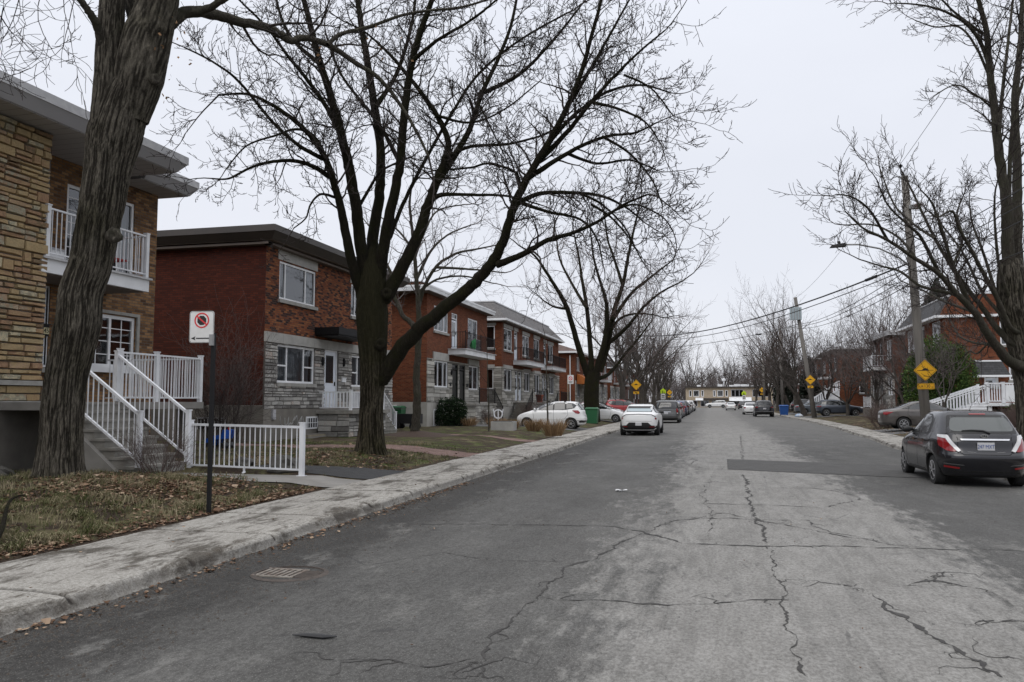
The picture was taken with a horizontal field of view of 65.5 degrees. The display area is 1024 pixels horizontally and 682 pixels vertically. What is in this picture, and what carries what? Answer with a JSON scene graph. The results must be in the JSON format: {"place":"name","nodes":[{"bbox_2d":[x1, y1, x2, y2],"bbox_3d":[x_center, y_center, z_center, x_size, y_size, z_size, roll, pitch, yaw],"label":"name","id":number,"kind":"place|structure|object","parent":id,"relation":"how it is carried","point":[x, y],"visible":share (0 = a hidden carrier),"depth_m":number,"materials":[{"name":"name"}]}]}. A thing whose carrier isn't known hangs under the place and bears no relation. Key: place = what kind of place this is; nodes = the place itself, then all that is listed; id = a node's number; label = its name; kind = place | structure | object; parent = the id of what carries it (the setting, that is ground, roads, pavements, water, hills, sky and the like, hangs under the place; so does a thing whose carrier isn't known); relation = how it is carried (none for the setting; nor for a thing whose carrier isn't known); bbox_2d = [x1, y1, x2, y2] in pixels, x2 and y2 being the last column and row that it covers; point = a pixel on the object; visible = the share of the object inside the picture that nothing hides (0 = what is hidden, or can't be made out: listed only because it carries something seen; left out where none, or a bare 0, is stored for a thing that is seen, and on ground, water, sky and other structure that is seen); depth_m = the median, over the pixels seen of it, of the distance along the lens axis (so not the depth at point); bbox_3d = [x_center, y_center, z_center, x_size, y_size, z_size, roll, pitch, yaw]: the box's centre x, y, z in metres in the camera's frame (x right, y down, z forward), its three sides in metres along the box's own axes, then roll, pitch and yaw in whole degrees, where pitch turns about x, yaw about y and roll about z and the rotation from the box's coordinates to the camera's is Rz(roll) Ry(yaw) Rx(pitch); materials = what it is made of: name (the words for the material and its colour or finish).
{"place":"outdoors","nodes":[
{"label":"outdoors","id":0,"kind":"place"},
{"bbox_2d":[177,473,362,486],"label":"concrete path","id":1,"kind":"structure","parent":0,"point":[318,480],"depth_m":15.59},
{"bbox_2d":[0,419,616,562],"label":"lawn","id":2,"kind":"structure","parent":0,"point":[468,439],"depth_m":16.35,"materials":[{"name":"plant"}]},
{"bbox_2d":[109,411,200,474],"bbox_3d":[-6.669,1.907,14.871,1.458,1.243,1.731,3,-5,-38],"label":"bare shrub","id":3,"kind":"object","parent":2,"relation":"on","point":[149,454],"visible":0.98,"depth_m":14.93,"materials":[{"name":"plant"}]},
{"bbox_2d":[157,340,275,449],"bbox_3d":[-8.678,1.561,23.381,3.384,3.214,2.872,2,-5,-27],"label":"bare shrub","id":4,"kind":"object","parent":2,"relation":"on","point":[220,409],"visible":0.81,"depth_m":23.10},
{"bbox_2d":[205,428,233,448],"bbox_3d":[-8.474,2.811,23.108,0.700,0.610,0.550,-1,-4,14],"label":"toy slide","id":5,"kind":"object","parent":2,"relation":"on","point":[222,438],"visible":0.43,"depth_m":22.93,"materials":[{"name":"blue plastic"}]},
{"bbox_2d":[159,290,289,442],"bbox_3d":[-10.007,0.717,26.914,4.772,5.427,3.891,-2,-5,30],"label":"bare shrub","id":6,"kind":"object","parent":2,"relation":"on","point":[233,388],"visible":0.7,"depth_m":26.80,"materials":[{"name":"plant"}]},
{"bbox_2d":[0,0,490,477],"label":"maple tree","id":7,"kind":"object","parent":2,"relation":"on","point":[132,55],"visible":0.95,"depth_m":13.29,"materials":[{"name":"brown plant"}]},
{"bbox_2d":[187,420,306,475],"bbox_3d":[-5.584,2.248,16.639,2.989,1.180,0.175,-2,-5,20],"label":"metal railing","id":8,"kind":"object","parent":2,"relation":"on","point":[302,434],"visible":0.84,"depth_m":16.55,"materials":[{"name":"metal"}]},
{"bbox_2d":[267,454,307,473],"bbox_3d":[-4.727,2.635,16.756,0.855,0.511,0.758,-1,-4,14],"label":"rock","id":9,"kind":"object","parent":2,"relation":"on","point":[288,461],"visible":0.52,"depth_m":16.52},
{"bbox_2d":[392,414,422,428],"bbox_3d":[-5.398,4.019,40.928,1.530,1.090,0.680,-1,-4,14],"label":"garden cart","id":10,"kind":"object","parent":2,"relation":"on","point":[402,419],"visible":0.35,"depth_m":40.67,"materials":[{"name":"black plastic"}]},
{"bbox_2d":[384,431,457,436],"bbox_3d":[-3.811,3.691,31.946,3.295,0.218,2.859,-1,-4,14],"label":"mulch bed","id":11,"kind":"object","parent":2,"relation":"on","point":[416,434],"visible":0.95,"depth_m":31.23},
{"bbox_2d":[341,147,541,430],"bbox_3d":[-2.992,-1.709,31.956,9.041,11.205,6.179,-1,-4,14],"label":"tree","id":12,"kind":"object","parent":11,"relation":"on","point":[416,414],"visible":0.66,"depth_m":31.60,"materials":[{"name":"brown plant"}]},
{"bbox_2d":[97,0,756,454],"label":"maple tree","id":13,"kind":"object","parent":2,"relation":"on","point":[375,290],"visible":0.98,"depth_m":20.27,"materials":[{"name":"brown plant"}]},
{"bbox_2d":[434,395,468,425],"bbox_3d":[-3.470,4.138,45.313,2.083,2.208,1.950,-1,-4,14],"label":"evergreen shrub","id":14,"kind":"object","parent":2,"relation":"on","point":[447,413],"visible":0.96,"depth_m":44.94,"materials":[{"name":"green plant"}]},
{"bbox_2d":[491,421,516,430],"bbox_3d":[-0.398,4.147,38.639,1.100,0.540,0.800,-1,-4,14],"label":"stone planter","id":15,"kind":"object","parent":2,"relation":"on","point":[505,425],"visible":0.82,"depth_m":38.27,"materials":[{"name":"grey"}]},
{"bbox_2d":[522,418,544,431],"bbox_3d":[1.060,4.098,39.010,1.317,0.693,1.318,-1,-4,14],"label":"grass tuft","id":16,"kind":"object","parent":2,"relation":"on","point":[530,425],"visible":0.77,"depth_m":38.82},
{"bbox_2d":[535,418,571,435],"bbox_3d":[1.768,3.708,34.454,1.693,0.787,1.757,-1,-4,14],"label":"grass tuft","id":17,"kind":"object","parent":2,"relation":"on","point":[558,430],"visible":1,"depth_m":34.18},
{"bbox_2d":[585,407,599,423],"bbox_3d":[5.495,5.130,54.659,0.918,1.150,0.926,-1,-4,14],"label":"wheelie bin","id":18,"kind":"object","parent":2,"relation":"on","point":[592,414],"visible":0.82,"depth_m":54.30,"materials":[{"name":"green plastic"}]},
{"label":"far driveway","id":19,"kind":"structure","parent":2,"relation":"on","visible":0},
{"bbox_2d":[581,402,623,421],"bbox_3d":[6.723,5.398,60.434,3.708,1.481,1.730,-1,-4,14],"label":"parked car","id":20,"kind":"object","parent":19,"relation":"on","point":[607,412],"visible":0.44,"depth_m":59.54,"materials":[{"name":"white paint"}]},
{"bbox_2d":[605,399,634,410],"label":"parked car","id":21,"kind":"object","parent":19,"relation":"on","point":[623,405],"visible":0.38,"depth_m":72.69,"materials":[{"name":"red paint"}]},
{"bbox_2d":[0,422,619,636],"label":"sidewalk","id":22,"kind":"structure","parent":0,"point":[66,581],"depth_m":9.08,"materials":[{"name":"concrete"}]},
{"bbox_2d":[250,465,403,478],"bbox_3d":[-4.075,2.802,17.544,2.966,0.217,2.000,-1,-4,14],"label":"asphalt apron","id":23,"kind":"object","parent":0,"point":[357,472],"visible":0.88,"depth_m":17.22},
{"bbox_2d":[235,443,479,456],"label":"brick path","id":24,"kind":"structure","parent":0,"point":[423,449],"depth_m":24.07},
{"bbox_2d":[0,407,1023,681],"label":"road","id":25,"kind":"structure","parent":0,"point":[420,597],"depth_m":7.20,"materials":[{"name":"asphalt"}]},
{"bbox_2d":[250,566,328,581],"bbox_3d":[-2.173,2.293,7.802,0.756,0.054,0.720,-1,-4,14],"label":"drain grate","id":26,"kind":"object","parent":25,"relation":"on","point":[303,574],"visible":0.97,"depth_m":7.77,"materials":[{"name":"metal"}]},
{"bbox_2d":[0,453,592,681],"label":"gutter grit","id":27,"kind":"object","parent":25,"relation":"on","point":[76,621],"visible":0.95,"depth_m":6.95,"materials":[{"name":"gravel"}]},
{"bbox_2d":[292,633,336,638],"bbox_3d":[-1.407,2.096,5.659,0.333,0.035,0.048,-1,-4,10],"label":"rubber strip","id":28,"kind":"object","parent":25,"relation":"on","point":[316,636],"visible":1,"depth_m":5.65,"materials":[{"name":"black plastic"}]},
{"bbox_2d":[0,422,915,667],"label":"fallen leaves","id":29,"kind":"object","parent":25,"relation":"on","point":[217,503],"depth_m":12.28,"materials":[{"name":"plant"}]},
{"bbox_2d":[620,404,663,434],"bbox_3d":[6.719,4.023,41.051,2.083,1.550,4.708,-1,-4,14],"label":"parked car","id":30,"kind":"object","parent":25,"relation":"on","point":[641,418],"visible":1,"depth_m":39.06,"materials":[{"name":"white paint"}]},
{"bbox_2d":[270,436,1018,681],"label":"road cracks","id":31,"kind":"object","parent":25,"relation":"on","point":[920,627],"visible":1,"depth_m":6.61,"materials":[{"name":"asphalt"}]},
{"bbox_2d":[655,400,681,422],"bbox_3d":[12.371,5.576,63.250,2.169,1.748,5.147,-1,-4,14],"label":"parked car","id":32,"kind":"object","parent":25,"relation":"on","point":[671,409],"visible":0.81,"depth_m":60.90,"materials":[{"name":"grey paint"}]},
{"bbox_2d":[753,400,773,416],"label":"parked car","id":33,"kind":"object","parent":25,"relation":"on","point":[765,407],"visible":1,"depth_m":84.47,"materials":[{"name":"black paint"}]},
{"bbox_2d":[727,459,929,477],"bbox_3d":[7.762,3.182,20.013,5.585,0.012,3.581,-2,-5,29],"label":"asphalt patch","id":34,"kind":"object","parent":25,"relation":"on","point":[835,468],"visible":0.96,"depth_m":19.76,"materials":[{"name":"asphalt"}]},
{"bbox_2d":[901,406,1023,485],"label":"parked car","id":35,"kind":"object","parent":25,"relation":"on","point":[939,446],"visible":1,"depth_m":15.79,"materials":[{"name":"black paint"}]},
{"bbox_2d":[0,0,1023,401],"label":"sky","id":36,"kind":"structure","parent":0,"point":[806,64],"materials":[{"name":"white"}]},
{"bbox_2d":[447,424,589,430],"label":"gravel driveway","id":37,"kind":"structure","parent":0,"point":[578,429],"depth_m":45.11,"materials":[{"name":"gravel"}]},
{"bbox_2d":[517,401,586,428],"bbox_3d":[2.265,4.173,45.103,3.904,1.559,1.822,-1,-4,14],"label":"parked car","id":38,"kind":"object","parent":37,"relation":"on","point":[573,412],"visible":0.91,"depth_m":44.27,"materials":[{"name":"white paint"}]},
{"bbox_2d":[803,415,862,417],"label":"driveway","id":39,"kind":"structure","parent":0,"point":[827,416],"depth_m":76.89,"materials":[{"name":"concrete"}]},
{"bbox_2d":[815,400,862,415],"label":"parked car","id":40,"kind":"object","parent":39,"relation":"on","point":[825,407],"visible":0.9,"depth_m":76.43,"materials":[{"name":"grey paint"}]},
{"bbox_2d":[774,413,1007,480],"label":"sidewalk","id":41,"kind":"structure","parent":0,"point":[891,440],"depth_m":40.23,"materials":[{"name":"concrete"}]},
{"bbox_2d":[830,164,930,419],"bbox_3d":[14.253,-1.479,30.925,3.622,11.020,0.443,0,-4,6],"label":"utility pole","id":42,"kind":"object","parent":41,"relation":"on","point":[924,401],"visible":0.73,"depth_m":30.69,"materials":[{"name":"brown wood"}]},
{"bbox_2d":[612,269,907,339],"bbox_3d":[13.019,-1.587,59.704,0.036,3.293,57.881,0,-4,-5],"label":"overhead wire","id":43,"kind":"object","parent":42,"relation":"attached to","point":[789,313],"visible":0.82,"depth_m":40.90,"materials":[{"name":"black"}]},
{"bbox_2d":[617,262,908,335],"bbox_3d":[12.983,-1.857,59.630,0.133,3.195,57.688,0,-4,-5],"label":"overhead wire","id":44,"kind":"object","parent":42,"relation":"attached to","point":[870,278],"visible":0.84,"depth_m":39.91,"materials":[{"name":"black"}]},
{"bbox_2d":[914,360,936,388],"bbox_3d":[15.755,1.276,30.354,0.799,1.120,0.012,-1,-4,14],"label":"warning sign","id":45,"kind":"object","parent":42,"relation":"attached to","point":[920,369],"visible":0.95,"depth_m":30.35,"materials":[{"name":"yellow"}]},
{"bbox_2d":[774,407,1014,436],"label":"lawn","id":46,"kind":"structure","parent":0,"point":[851,420],"depth_m":61.17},
{"bbox_2d":[771,368,793,404],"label":"spruce tree","id":47,"kind":"object","parent":46,"relation":"on","point":[788,393],"visible":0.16,"depth_m":126.22,"materials":[{"name":"green plant"}]},
{"bbox_2d":[798,357,821,400],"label":"spruce tree","id":48,"kind":"object","parent":46,"relation":"on","point":[803,392],"visible":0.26,"depth_m":104.93,"materials":[{"name":"green plant"}]},
{"bbox_2d":[824,312,900,407],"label":"bare tree","id":49,"kind":"object","parent":46,"relation":"on","point":[866,392],"visible":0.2,"depth_m":83.90,"materials":[{"name":"brown plant"}]},
{"bbox_2d":[854,396,911,426],"bbox_3d":[21.173,3.929,45.413,2.641,1.917,3.355,3,-5,-33],"label":"bare shrub","id":50,"kind":"object","parent":46,"relation":"on","point":[876,409],"visible":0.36,"depth_m":45.22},
{"bbox_2d":[769,0,1023,440],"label":"maple tree","id":51,"kind":"object","parent":46,"relation":"on","point":[1007,290],"visible":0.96,"depth_m":24.99,"materials":[{"name":"brown plant"}]},
{"bbox_2d":[875,291,994,406],"bbox_3d":[24.383,0.823,47.505,5.100,8.887,7.170,3,-5,-31],"label":"bare tree","id":52,"kind":"object","parent":46,"relation":"on","point":[943,369],"visible":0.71,"depth_m":46.05,"materials":[{"name":"brown plant"}]},
{"bbox_2d":[900,332,981,409],"bbox_3d":[26.265,2.749,48.780,4.434,6.714,2.750,-1,-4,14],"label":"cedar hedge","id":53,"kind":"object","parent":46,"relation":"on","point":[961,383],"visible":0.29,"depth_m":48.33,"materials":[{"name":"green plant"}]},
{"bbox_2d":[874,427,1015,433],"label":"driveway","id":54,"kind":"structure","parent":0,"point":[896,431],"depth_m":40.59,"materials":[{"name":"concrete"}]},
{"bbox_2d":[878,401,950,429],"bbox_3d":[20.950,3.743,40.171,4.556,1.434,1.906,-1,-4,14],"label":"parked car","id":55,"kind":"object","parent":54,"relation":"on","point":[901,415],"visible":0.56,"depth_m":39.71,"materials":[{"name":"grey paint"}]},
{"bbox_3d":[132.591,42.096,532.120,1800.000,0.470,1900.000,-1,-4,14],"label":"ground","id":56,"kind":"structure","parent":0,"visible":0},
{"bbox_2d":[0,70,203,472],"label":"brick house","id":57,"kind":"structure","parent":56,"relation":"on","point":[42,140],"depth_m":17.14,"materials":[{"name":"brick"}]},
{"bbox_2d":[42,286,49,371],"bbox_3d":[-11.106,-0.306,18.480,0.210,2.050,1.030,-1,-4,14],"label":"door","id":58,"kind":"structure","parent":57,"relation":"in","point":[46,313],"depth_m":18.85,"materials":[{"name":"white plastic"}]},
{"bbox_2d":[65,184,79,259],"bbox_3d":[-11.231,-2.752,20.029,0.870,2.160,0.950,-1,-4,14],"label":"glazed door","id":59,"kind":"structure","parent":57,"relation":"in","point":[73,192],"depth_m":20.56,"materials":[{"name":"glass"}]},
{"bbox_2d":[91,314,134,373],"bbox_3d":[-10.892,0.079,20.935,0.990,1.510,1.940,-1,-4,14],"label":"window","id":60,"kind":"structure","parent":57,"relation":"in","point":[116,331],"depth_m":21.71,"materials":[{"name":"white glass"}]},
{"bbox_2d":[112,202,133,273],"bbox_3d":[-10.911,-2.675,21.318,0.870,2.200,1.110,-1,-4,14],"label":"patio door","id":61,"kind":"structure","parent":57,"relation":"in","point":[129,209],"depth_m":21.72,"materials":[{"name":"white glass"}]},
{"bbox_2d":[189,311,215,513],"bbox_3d":[-4.483,1.065,11.465,0.372,3.000,0.094,-1,-4,9],"label":"street sign","id":62,"kind":"object","parent":56,"relation":"on","point":[201,328],"visible":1,"depth_m":11.50,"materials":[{"name":"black metal"}]},
{"bbox_2d":[150,224,409,441],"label":"brick house","id":63,"kind":"structure","parent":56,"relation":"on","point":[306,286],"depth_m":29.09,"materials":[{"name":"brick"}]},
{"bbox_2d":[275,344,316,386],"bbox_3d":[-8.554,0.971,30.226,0.990,1.530,2.980,-1,-4,14],"label":"window","id":64,"kind":"structure","parent":63,"relation":"in","point":[294,367],"depth_m":30.40,"materials":[{"name":"white glass"}]},
{"bbox_2d":[278,261,317,310],"bbox_3d":[-8.556,-2.070,30.528,0.990,1.540,2.920,-1,-4,14],"label":"window","id":65,"kind":"structure","parent":63,"relation":"in","point":[295,283],"depth_m":31.51,"materials":[{"name":"white glass"}]},
{"bbox_2d":[324,349,336,406],"bbox_3d":[-7.561,1.587,32.877,0.120,2.420,1.220,-1,-4,14],"label":"door","id":66,"kind":"structure","parent":63,"relation":"in","point":[330,379],"depth_m":32.99,"materials":[{"name":"white plastic"}]},
{"bbox_2d":[351,355,359,389],"bbox_3d":[-7.098,1.466,36.067,0.990,1.500,2.760,-1,-4,14],"label":"window","id":67,"kind":"structure","parent":63,"relation":"in","point":[355,378],"depth_m":35.47,"materials":[{"name":"glass"}]},
{"bbox_2d":[222,281,502,426],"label":"brick house","id":68,"kind":"structure","parent":56,"relation":"on","point":[450,365],"depth_m":47.29,"materials":[{"name":"brick"}]},
{"bbox_2d":[426,360,448,389],"bbox_3d":[-4.528,2.000,46.402,0.990,1.650,2.640,-1,-4,14],"label":"window","id":69,"kind":"structure","parent":68,"relation":"in","point":[439,367],"depth_m":47.46,"materials":[{"name":"white plastic"}]},
{"bbox_2d":[433,305,449,335],"bbox_3d":[-4.537,-1.168,46.684,0.990,1.570,2.660,-1,-4,14],"label":"window","id":70,"kind":"structure","parent":68,"relation":"in","point":[439,328],"depth_m":47.34,"materials":[{"name":"glass"}]},
{"bbox_2d":[459,365,463,400],"bbox_3d":[-3.254,2.656,50.184,0.120,2.250,1.250,-1,-4,14],"label":"door","id":71,"kind":"structure","parent":68,"relation":"in","point":[461,373],"depth_m":50.33,"materials":[{"name":"black"}]},
{"bbox_2d":[459,366,478,391],"bbox_3d":[-2.951,2.512,52.728,0.990,1.680,2.360,-1,-4,14],"label":"window","id":72,"kind":"structure","parent":68,"relation":"in","point":[473,374],"depth_m":53.68,"materials":[{"name":"white plastic"}]},
{"bbox_2d":[471,301,569,419],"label":"brick rowhouse","id":73,"kind":"structure","parent":56,"relation":"on","point":[516,373],"depth_m":64.78,"materials":[{"name":"brick"}]},
{"bbox_2d":[492,328,512,352],"bbox_3d":[-0.704,-0.018,62.072,0.990,1.830,2.760,-1,-4,14],"label":"window","id":74,"kind":"structure","parent":73,"relation":"in","point":[506,331],"depth_m":62.63,"materials":[{"name":"glass"}]},
{"bbox_2d":[558,344,595,402],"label":"brick house","id":75,"kind":"structure","parent":56,"relation":"on","point":[574,368],"depth_m":92.78,"materials":[{"name":"brick"}]},
{"bbox_2d":[474,150,720,421],"bbox_3d":[6.219,-4.299,57.953,16.835,20.761,12.077,-1,-4,8],"label":"maple tree","id":76,"kind":"object","parent":56,"relation":"on","point":[591,373],"visible":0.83,"depth_m":57.64,"materials":[{"name":"brown plant"}]},
{"bbox_2d":[594,356,612,403],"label":"brick house","id":77,"kind":"structure","parent":56,"relation":"on","point":[603,398],"depth_m":115.84,"materials":[{"name":"grey brick"}]},
{"bbox_2d":[551,244,671,399],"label":"bare tree","id":78,"kind":"object","parent":56,"relation":"on","point":[622,382],"visible":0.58,"depth_m":78.29,"materials":[{"name":"brown plant"}]},
{"bbox_2d":[607,361,622,399],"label":"brick house","id":79,"kind":"structure","parent":56,"relation":"on","point":[613,389],"depth_m":128.60,"materials":[{"name":"orange brick"}]},
{"bbox_2d":[594,278,702,402],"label":"bare tree","id":80,"kind":"object","parent":56,"relation":"on","point":[631,395],"visible":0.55,"depth_m":89.03,"materials":[{"name":"brown plant"}]},
{"bbox_2d":[611,292,691,403],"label":"bare tree","id":81,"kind":"object","parent":56,"relation":"on","point":[645,387],"visible":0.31,"depth_m":110.41,"materials":[{"name":"brown plant"}]},
{"bbox_2d":[589,261,714,403],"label":"bare tree","id":82,"kind":"object","parent":56,"relation":"on","point":[641,394],"visible":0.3,"depth_m":99.27,"materials":[{"name":"brown plant"}]},
{"bbox_2d":[630,307,679,405],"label":"bare tree","id":83,"kind":"object","parent":56,"relation":"on","point":[653,386],"visible":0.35,"depth_m":122.01,"materials":[{"name":"brown plant"}]},
{"bbox_2d":[643,330,696,399],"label":"bare tree","id":84,"kind":"object","parent":56,"relation":"on","point":[665,385],"visible":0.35,"depth_m":149.57,"materials":[{"name":"brown plant"}]},
{"bbox_2d":[644,302,703,400],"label":"bare tree","id":85,"kind":"object","parent":56,"relation":"on","point":[659,388],"visible":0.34,"depth_m":135.15,"materials":[{"name":"brown plant"}]},
{"bbox_2d":[673,331,728,386],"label":"bare tree","id":86,"kind":"object","parent":56,"relation":"on","point":[690,372],"visible":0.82,"depth_m":233.97,"materials":[{"name":"brown plant"}]},
{"bbox_2d":[643,359,774,405],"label":"distant wood","id":87,"kind":"object","parent":56,"relation":"on","point":[679,392],"visible":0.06,"depth_m":263.05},
{"bbox_2d":[696,331,758,385],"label":"bare tree","id":88,"kind":"object","parent":56,"relation":"on","point":[725,371],"visible":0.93,"depth_m":230.48,"materials":[{"name":"brown plant"}]},
{"bbox_2d":[684,378,772,406],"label":"commercial block","id":89,"kind":"structure","parent":56,"relation":"on","point":[699,395],"depth_m":214.33,"materials":[{"name":"brick"}]},
{"bbox_2d":[724,300,792,411],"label":"bare tree","id":90,"kind":"object","parent":56,"relation":"on","point":[785,396],"visible":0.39,"depth_m":108.49,"materials":[{"name":"brown plant"}]},
{"bbox_2d":[725,261,809,415],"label":"bare tree","id":91,"kind":"object","parent":56,"relation":"on","point":[799,401],"visible":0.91,"depth_m":84.24,"materials":[{"name":"brown plant"}]},
{"bbox_2d":[746,311,810,400],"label":"bare tree","id":92,"kind":"object","parent":56,"relation":"on","point":[769,393],"visible":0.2,"depth_m":132.92,"materials":[{"name":"brown plant"}]},
{"bbox_2d":[752,317,813,410],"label":"bare tree","id":93,"kind":"object","parent":56,"relation":"on","point":[777,400],"visible":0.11,"depth_m":119.50,"materials":[{"name":"brown plant"}]},
{"bbox_2d":[738,304,836,415],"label":"bare tree","id":94,"kind":"object","parent":56,"relation":"on","point":[810,362],"visible":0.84,"depth_m":81.72,"materials":[{"name":"brown plant"}]},
{"bbox_2d":[781,297,816,417],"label":"utility pole","id":95,"kind":"object","parent":56,"relation":"on","point":[797,315],"visible":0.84,"depth_m":75.56,"materials":[{"name":"brown wood"}]},
{"bbox_2d":[744,282,867,412],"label":"bare tree","id":96,"kind":"object","parent":56,"relation":"on","point":[796,382],"visible":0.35,"depth_m":97.89,"materials":[{"name":"brown plant"}]},
{"bbox_2d":[763,295,868,399],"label":"bare tree","id":97,"kind":"object","parent":56,"relation":"on","point":[831,369],"visible":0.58,"depth_m":84.26,"materials":[{"name":"brown plant"}]},
{"bbox_2d":[765,299,885,415],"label":"bare tree","id":98,"kind":"object","parent":56,"relation":"on","point":[848,401],"visible":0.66,"depth_m":75.48,"materials":[{"name":"brown plant"}]},
{"bbox_2d":[807,347,871,407],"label":"brick house","id":99,"kind":"structure","parent":56,"relation":"on","point":[857,399],"depth_m":92.17,"materials":[{"name":"brick"}]},
{"bbox_2d":[825,273,895,404],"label":"bare tree","id":100,"kind":"object","parent":56,"relation":"on","point":[876,395],"visible":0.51,"depth_m":70.90,"materials":[{"name":"brown plant"}]},
{"bbox_2d":[803,267,931,395],"bbox_3d":[30.870,0.349,64.352,11.429,12.460,9.594,-4,-6,41],"label":"bare tree","id":101,"kind":"object","parent":56,"relation":"on","point":[876,379],"visible":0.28,"depth_m":64.32,"materials":[{"name":"brown plant"}]},
{"bbox_2d":[863,330,905,416],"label":"brick house","id":102,"kind":"structure","parent":56,"relation":"on","point":[887,395],"depth_m":69.02,"materials":[{"name":"red brick"}]},
{"bbox_2d":[833,272,948,403],"bbox_3d":[27.762,-0.019,54.965,10.794,11.767,9.061,3,-5,-33],"label":"bare tree","id":103,"kind":"object","parent":56,"relation":"on","point":[894,371],"visible":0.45,"depth_m":56.29,"materials":[{"name":"brown plant"}]},
{"bbox_2d":[828,247,971,346],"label":"bare tree","id":104,"kind":"object","parent":56,"relation":"on","point":[891,310],"visible":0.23,"depth_m":96.36,"materials":[{"name":"grey plant"}]},
{"bbox_2d":[895,292,1014,418],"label":"brick house","id":105,"kind":"structure","parent":56,"relation":"on","point":[997,373],"depth_m":49.94,"materials":[{"name":"brick"}]},
{"bbox_2d":[904,189,1023,301],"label":"bare tree","id":106,"kind":"object","parent":56,"relation":"on","point":[961,264],"visible":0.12,"depth_m":63.09,"materials":[{"name":"brown plant"}]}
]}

